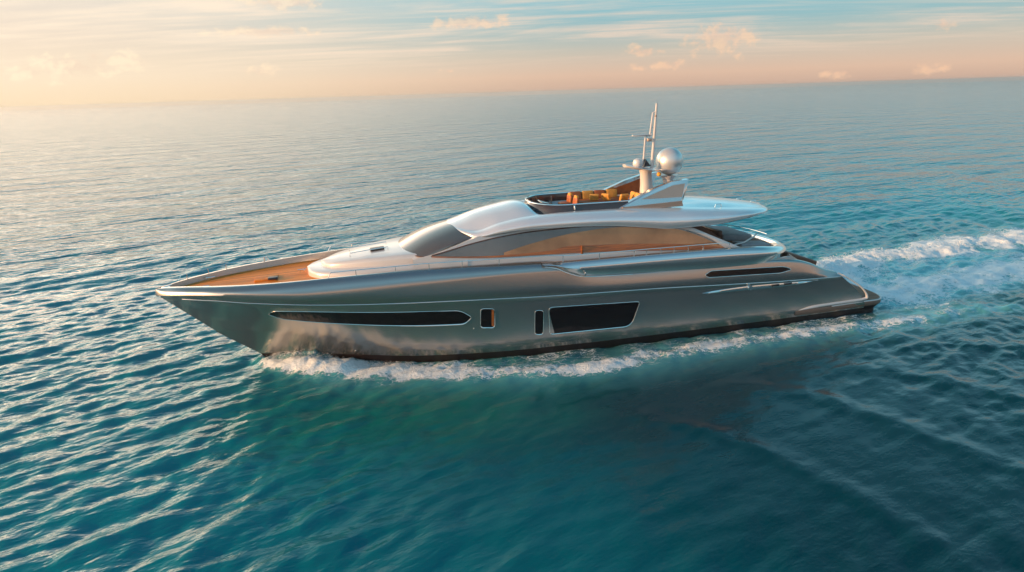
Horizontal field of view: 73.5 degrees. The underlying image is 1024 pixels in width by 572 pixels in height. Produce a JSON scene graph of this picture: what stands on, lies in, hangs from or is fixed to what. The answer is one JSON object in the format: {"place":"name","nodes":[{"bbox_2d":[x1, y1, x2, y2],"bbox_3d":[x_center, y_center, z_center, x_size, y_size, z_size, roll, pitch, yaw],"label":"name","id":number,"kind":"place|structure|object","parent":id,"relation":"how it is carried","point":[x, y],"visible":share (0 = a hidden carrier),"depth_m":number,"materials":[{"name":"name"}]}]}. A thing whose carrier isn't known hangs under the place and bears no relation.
{"place":"outdoors","nodes":[
{"label":"outdoors","id":0,"kind":"place"},
{"bbox_2d":[0,80,1023,571],"bbox_3d":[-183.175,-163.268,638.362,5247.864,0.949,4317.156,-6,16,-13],"label":"water","id":1,"kind":"structure","parent":0,"point":[144,426],"depth_m":28.63,"materials":[{"name":"teal liquid"}]},
{"bbox_2d":[266,349,414,375],"bbox_3d":[-7.989,2.708,31.633,6.556,0.619,8.330,-6,16,-13],"label":"bow spray","id":2,"kind":"object","parent":1,"relation":"on","point":[337,356],"visible":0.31,"depth_m":30.11,"materials":[{"name":"white liquid"}]},
{"bbox_2d":[155,103,881,361],"bbox_3d":[1.620,-2.426,32.752,34.643,11.821,7.450,-6,16,-13],"label":"yacht","id":3,"kind":"object","parent":1,"relation":"on","point":[646,261],"visible":0.99,"depth_m":30.25,"materials":[{"name":"grey paint"}]},
{"bbox_2d":[589,194,598,199],"bbox_3d":[4.031,-4.336,33.676,0.460,0.400,0.160,-1,40,1],"label":"cushion","id":4,"kind":"object","parent":3,"relation":"on","point":[593,196],"visible":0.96,"depth_m":33.57,"materials":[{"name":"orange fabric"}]},
{"bbox_2d":[601,193,610,200],"bbox_3d":[4.614,-4.366,33.684,0.460,0.400,0.160,9,43,34],"label":"cushion","id":5,"kind":"object","parent":3,"relation":"on","point":[605,196],"visible":0.98,"depth_m":33.60,"materials":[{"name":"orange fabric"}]},
{"bbox_2d":[619,194,628,200],"bbox_3d":[5.451,-4.302,33.369,0.460,0.400,0.160,-7,41,-18],"label":"cushion","id":6,"kind":"object","parent":3,"relation":"on","point":[623,197],"visible":0.75,"depth_m":33.27,"materials":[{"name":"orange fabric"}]},
{"bbox_2d":[817,231,1022,268],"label":"stern spray","id":7,"kind":"object","parent":1,"relation":"on","point":[913,251],"visible":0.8,"depth_m":46.30,"materials":[{"name":"white liquid"}]},
{"bbox_2d":[0,0,1023,110],"label":"sky","id":8,"kind":"structure","parent":0,"point":[55,54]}
]}

